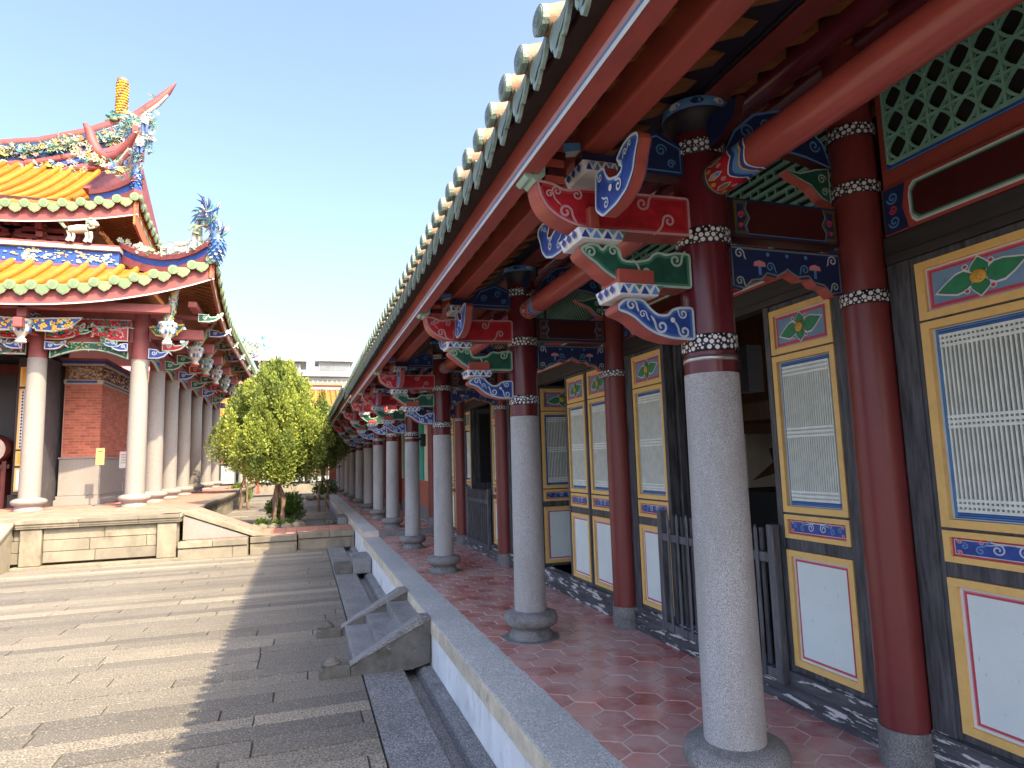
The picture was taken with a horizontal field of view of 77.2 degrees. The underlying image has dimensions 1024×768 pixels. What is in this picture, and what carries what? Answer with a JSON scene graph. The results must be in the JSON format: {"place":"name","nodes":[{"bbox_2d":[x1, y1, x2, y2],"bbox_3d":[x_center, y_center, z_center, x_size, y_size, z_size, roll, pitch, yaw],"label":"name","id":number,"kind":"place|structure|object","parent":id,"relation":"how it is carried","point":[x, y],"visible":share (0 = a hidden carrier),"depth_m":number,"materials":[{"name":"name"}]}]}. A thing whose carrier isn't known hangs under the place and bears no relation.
{"place":"outdoors","nodes":[
{"label":"outdoors","id":0,"kind":"place"},
{"bbox_2d":[0,543,386,767],"bbox_3d":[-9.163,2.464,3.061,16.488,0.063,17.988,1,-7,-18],"label":"courtyard paving","id":1,"kind":"structure","parent":0,"point":[146,665],"depth_m":5.83,"materials":[{"name":"stone"}]},
{"bbox_2d":[0,523,13,574],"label":"front stair","id":2,"kind":"object","parent":1,"relation":"on","point":[5,539],"visible":1,"depth_m":11.81,"materials":[{"name":"stone"}]},
{"bbox_2d":[0,485,255,571],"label":"stone terrace","id":3,"kind":"structure","parent":1,"relation":"on","point":[59,537],"depth_m":12.64,"materials":[{"name":"beige stone"}]},
{"bbox_2d":[0,435,13,508],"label":"drum","id":4,"kind":"object","parent":3,"relation":"on","point":[6,451],"visible":0.83,"depth_m":16.73,"materials":[{"name":"red paint"}]},
{"bbox_2d":[92,448,104,505],"bbox_3d":[-10.839,2.439,16.841,0.280,1.500,0.273,1,-7,-18],"label":"notice sign","id":5,"kind":"object","parent":3,"relation":"on","point":[100,456],"visible":0.99,"depth_m":16.86,"materials":[{"name":"metal"}]},
{"bbox_2d":[116,451,125,504],"bbox_3d":[-10.314,2.494,17.005,0.280,1.400,0.273,1,-7,-18],"label":"notice sign","id":6,"kind":"object","parent":3,"relation":"on","point":[122,461],"visible":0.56,"depth_m":17.01,"materials":[{"name":"metal"}]},
{"bbox_2d":[0,77,257,511],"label":"hall","id":7,"kind":"structure","parent":3,"relation":"on","point":[98,285],"depth_m":17.32,"materials":[{"name":"stone"}]},
{"bbox_2d":[0,364,18,482],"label":"inner door","id":8,"kind":"structure","parent":7,"relation":"in","point":[8,372],"depth_m":17.45,"materials":[{"name":"red paint"}]},
{"bbox_2d":[11,358,26,494],"bbox_3d":[-12.901,1.105,17.083,0.560,3.640,0.080,1,-7,-18],"label":"hall door","id":9,"kind":"structure","parent":7,"relation":"in","point":[22,361],"depth_m":16.99,"materials":[{"name":"yellow wood"}]},
{"bbox_2d":[178,524,353,559],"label":"platform","id":10,"kind":"structure","parent":1,"relation":"on","point":[276,540],"depth_m":13.60,"materials":[{"name":"stone"}]},
{"bbox_2d":[180,507,263,539],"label":"side ramp","id":11,"kind":"structure","parent":10,"relation":"on","point":[200,523],"depth_m":13.42,"materials":[{"name":"stone"}]},
{"bbox_2d":[324,514,346,524],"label":"step block","id":12,"kind":"structure","parent":10,"relation":"on","point":[339,519],"depth_m":16.62,"materials":[{"name":"stone"}]},
{"bbox_2d":[334,551,370,573],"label":"step block","id":13,"kind":"structure","parent":1,"relation":"on","point":[359,563],"depth_m":10.69,"materials":[{"name":"stone"}]},
{"bbox_2d":[316,586,430,680],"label":"stone steps","id":14,"kind":"structure","parent":1,"relation":"on","point":[389,631],"depth_m":5.73,"materials":[{"name":"grey stone"}]},
{"bbox_2d":[226,495,336,545],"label":"court paving","id":15,"kind":"structure","parent":0,"point":[313,517],"depth_m":21.27,"materials":[{"name":"stone"}]},
{"bbox_2d":[203,399,249,509],"bbox_3d":[-9.794,2.471,23.483,2.725,4.248,2.814,1,-7,-18],"label":"juniper tree","id":16,"kind":"object","parent":15,"relation":"on","point":[214,438],"visible":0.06,"depth_m":23.14,"materials":[{"name":"green plant"}]},
{"bbox_2d":[225,481,252,502],"bbox_3d":[-12.097,4.806,28.284,1.238,1.060,1.244,1,-7,-18],"label":"bush","id":17,"kind":"object","parent":15,"relation":"on","point":[233,486],"visible":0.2,"depth_m":28.23,"materials":[{"name":"green plant"}]},
{"bbox_2d":[247,477,259,493],"bbox_3d":[-14.977,5.380,36.835,0.940,1.850,0.640,1,-7,-18],"label":"frame stand","id":18,"kind":"object","parent":15,"relation":"on","point":[257,491],"visible":0.18,"depth_m":36.79,"materials":[{"name":"red paint"}]},
{"bbox_2d":[252,517,305,528],"bbox_3d":[-5.800,3.454,15.892,1.323,0.377,1.070,1,-7,-18],"label":"planter ring","id":19,"kind":"object","parent":15,"relation":"on","point":[262,523],"visible":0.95,"depth_m":15.63,"materials":[{"name":"stone"}]},
{"bbox_2d":[215,356,335,524],"bbox_3d":[-5.917,1.445,16.147,2.886,4.338,2.553,1,-7,-18],"label":"juniper tree","id":20,"kind":"object","parent":19,"relation":"in","point":[276,433],"visible":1,"depth_m":15.56,"materials":[{"name":"green plant"}]},
{"bbox_2d":[264,491,306,519],"bbox_3d":[-6.303,3.436,17.848,1.162,0.944,1.121,1,-7,-18],"label":"bush","id":21,"kind":"object","parent":15,"relation":"on","point":[293,505],"visible":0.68,"depth_m":17.72,"materials":[{"name":"green plant"}]},
{"bbox_2d":[313,466,330,491],"bbox_3d":[-10.091,4.987,34.214,0.975,1.780,0.242,1,-7,-18],"label":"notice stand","id":22,"kind":"object","parent":15,"relation":"on","point":[326,473],"visible":0.2,"depth_m":34.27,"materials":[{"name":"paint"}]},
{"bbox_2d":[311,478,337,494],"bbox_3d":[-8.566,4.832,29.469,1.198,1.036,1.138,-3,-7,14],"label":"bush","id":23,"kind":"object","parent":15,"relation":"on","point":[323,489],"visible":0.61,"depth_m":29.27,"materials":[{"name":"green plant"}]},
{"bbox_2d":[314,400,351,511],"bbox_3d":[-6.383,2.379,21.569,2.040,3.791,1.917,1,-7,-18],"label":"juniper tree","id":24,"kind":"object","parent":15,"relation":"on","point":[337,450],"visible":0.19,"depth_m":21.30,"materials":[{"name":"green plant"}]},
{"bbox_2d":[305,492,363,499],"bbox_3d":[-7.737,5.040,28.867,3.025,0.320,0.950,1,-7,-18],"label":"rock border","id":25,"kind":"object","parent":15,"relation":"on","point":[310,497],"visible":0.33,"depth_m":28.33,"materials":[{"name":"stone"}]},
{"bbox_2d":[0,0,565,372],"label":"sky","id":26,"kind":"structure","parent":0,"point":[328,136],"materials":[{"name":"blue"}]},
{"bbox_2d":[253,493,314,497],"bbox_3d":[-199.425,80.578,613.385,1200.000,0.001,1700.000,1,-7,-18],"label":"ground","id":27,"kind":"structure","parent":0,"point":[279,495],"depth_m":45.84,"materials":[{"name":"grey stone"}]},
{"bbox_2d":[119,336,270,381],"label":"hall","id":28,"kind":"structure","parent":27,"relation":"on","point":[245,343],"depth_m":52.44,"materials":[{"name":"paint"}]},
{"bbox_2d":[202,382,345,495],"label":"hall","id":29,"kind":"structure","parent":27,"relation":"on","point":[231,478],"depth_m":39.89,"materials":[{"name":"stone"}]},
{"bbox_2d":[253,356,306,375],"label":"city building","id":30,"kind":"structure","parent":27,"relation":"on","point":[300,363],"depth_m":142.91,"materials":[{"name":"concrete"}]},
{"bbox_2d":[301,355,353,382],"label":"city building","id":31,"kind":"structure","parent":27,"relation":"on","point":[335,369],"depth_m":154.02,"materials":[{"name":"concrete"}]},
{"bbox_2d":[323,500,496,767],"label":"drain channel","id":32,"kind":"object","parent":27,"relation":"on","point":[420,720],"visible":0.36,"depth_m":4.71,"materials":[{"name":"stone"}]},
{"bbox_2d":[335,491,884,767],"bbox_3d":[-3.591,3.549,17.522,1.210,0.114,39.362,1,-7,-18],"label":"corridor floor","id":33,"kind":"structure","parent":0,"point":[824,741],"depth_m":4.13,"materials":[{"name":"red tile"}]},
{"bbox_2d":[329,459,335,488],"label":"end wall","id":34,"kind":"structure","parent":33,"relation":"on","point":[332,474],"depth_m":35.93,"materials":[{"name":"brick"}]},
{"bbox_2d":[327,373,433,528],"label":"corridor building","id":35,"kind":"structure","parent":33,"relation":"on","point":[372,468],"depth_m":15.57,"materials":[{"name":"red painted wood"},{"name":"grey granite"},{"name":"terracotta tile"}]},
{"bbox_2d":[327,492,624,767],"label":"corridor kerb","id":36,"kind":"structure","parent":33,"relation":"on","point":[514,715],"depth_m":4.23,"materials":[{"name":"stone"}]},
{"bbox_2d":[343,0,1023,767],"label":"corridor building","id":37,"kind":"structure","parent":33,"relation":"on","point":[821,202],"depth_m":2.89,"materials":[{"name":"red wood"}]},
{"bbox_2d":[405,434,425,446],"bbox_3d":[-1.644,0.956,10.868,0.344,0.210,0.239,1,-7,-18],"label":"loudspeaker","id":38,"kind":"object","parent":37,"relation":"attached to","point":[422,438],"visible":0.92,"depth_m":10.84,"materials":[{"name":"black plastic"}]},
{"bbox_2d":[451,418,455,528],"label":"door leaf","id":39,"kind":"structure","parent":37,"relation":"in","point":[452,420],"depth_m":11.80,"materials":[{"name":"yellow wood"}]},
{"bbox_2d":[454,422,455,517],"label":"door leaf","id":40,"kind":"structure","parent":37,"relation":"in","point":[454,422],"depth_m":11.69,"materials":[{"name":"wood"}]},
{"bbox_2d":[465,410,470,488],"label":"door leaf","id":41,"kind":"structure","parent":37,"relation":"in","point":[467,413],"depth_m":10.76,"materials":[{"name":"yellow wood"}]},
{"bbox_2d":[466,486,491,549],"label":"barrier gate","id":42,"kind":"structure","parent":37,"relation":"attached to","point":[478,504],"depth_m":9.87,"materials":[{"name":"grey wood"}]},
{"bbox_2d":[475,409,492,535],"bbox_3d":[-0.358,1.443,10.573,0.460,2.070,0.048,1,-7,-18],"label":"plain door leaf","id":43,"kind":"structure","parent":37,"relation":"in","point":[482,416],"depth_m":10.56,"materials":[{"name":"black wood"}]},
{"bbox_2d":[491,406,497,546],"bbox_3d":[-0.193,1.267,9.129,0.068,2.070,0.483,1,-7,-18],"label":"door leaf","id":44,"kind":"structure","parent":37,"relation":"in","point":[492,407],"depth_m":9.27,"materials":[{"name":"yellow wood"}]},
{"bbox_2d":[538,386,570,565],"bbox_3d":[0.615,1.053,7.523,0.638,2.070,0.068,1,-7,-18],"label":"door leaf","id":45,"kind":"structure","parent":37,"relation":"in","point":[551,407],"depth_m":7.47,"materials":[{"name":"yellow wood"}]},
{"bbox_2d":[566,370,594,586],"bbox_3d":[0.685,0.921,6.429,0.068,2.070,0.495,1,-7,-18],"label":"door leaf","id":46,"kind":"structure","parent":37,"relation":"in","point":[582,539],"depth_m":6.41,"materials":[{"name":"yellow wood"}]},
{"bbox_2d":[585,368,612,593],"bbox_3d":[0.845,0.858,5.935,0.068,2.070,0.512,1,-7,-18],"label":"door leaf","id":47,"kind":"structure","parent":37,"relation":"in","point":[602,556],"depth_m":5.99,"materials":[{"name":"yellow wood"}]},
{"bbox_2d":[631,345,674,619],"bbox_3d":[1.125,0.748,5.074,0.068,2.070,0.541,1,-7,-18],"label":"door leaf","id":48,"kind":"structure","parent":37,"relation":"in","point":[652,489],"depth_m":5.11,"materials":[{"name":"yellow wood"}]},
{"bbox_2d":[671,344,694,620],"bbox_3d":[1.488,0.716,4.895,0.460,2.070,0.048,1,-7,-18],"label":"plain door leaf","id":49,"kind":"structure","parent":37,"relation":"in","point":[677,358],"depth_m":4.85,"materials":[{"name":"black wood"}]},
{"bbox_2d":[657,510,789,684],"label":"barrier gate","id":50,"kind":"structure","parent":37,"relation":"attached to","point":[780,670],"depth_m":3.81,"materials":[{"name":"grey wood"}]},
{"bbox_2d":[683,345,764,393],"bbox_3d":[0.946,-0.065,2.901,0.344,0.210,0.239,1,-7,-18],"label":"loudspeaker","id":51,"kind":"object","parent":37,"relation":"attached to","point":[748,358],"visible":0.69,"depth_m":2.87,"materials":[{"name":"black plastic"}]},
{"bbox_2d":[768,292,869,700],"bbox_3d":[1.644,0.543,3.478,0.068,2.070,0.536,1,-7,-18],"label":"door leaf","id":52,"kind":"structure","parent":37,"relation":"in","point":[825,600],"depth_m":3.45,"materials":[{"name":"yellow wood"}]},
{"bbox_2d":[909,221,1023,764],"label":"door leaf","id":53,"kind":"structure","parent":37,"relation":"in","point":[968,295],"depth_m":2.62,"materials":[{"name":"yellow wood"}]},
{"bbox_2d":[742,400,778,582],"bbox_3d":[3.130,1.124,6.853,1.000,1.890,1.510,1,-7,-18],"label":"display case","id":54,"kind":"object","parent":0,"point":[761,477],"visible":0.05,"depth_m":7.02,"materials":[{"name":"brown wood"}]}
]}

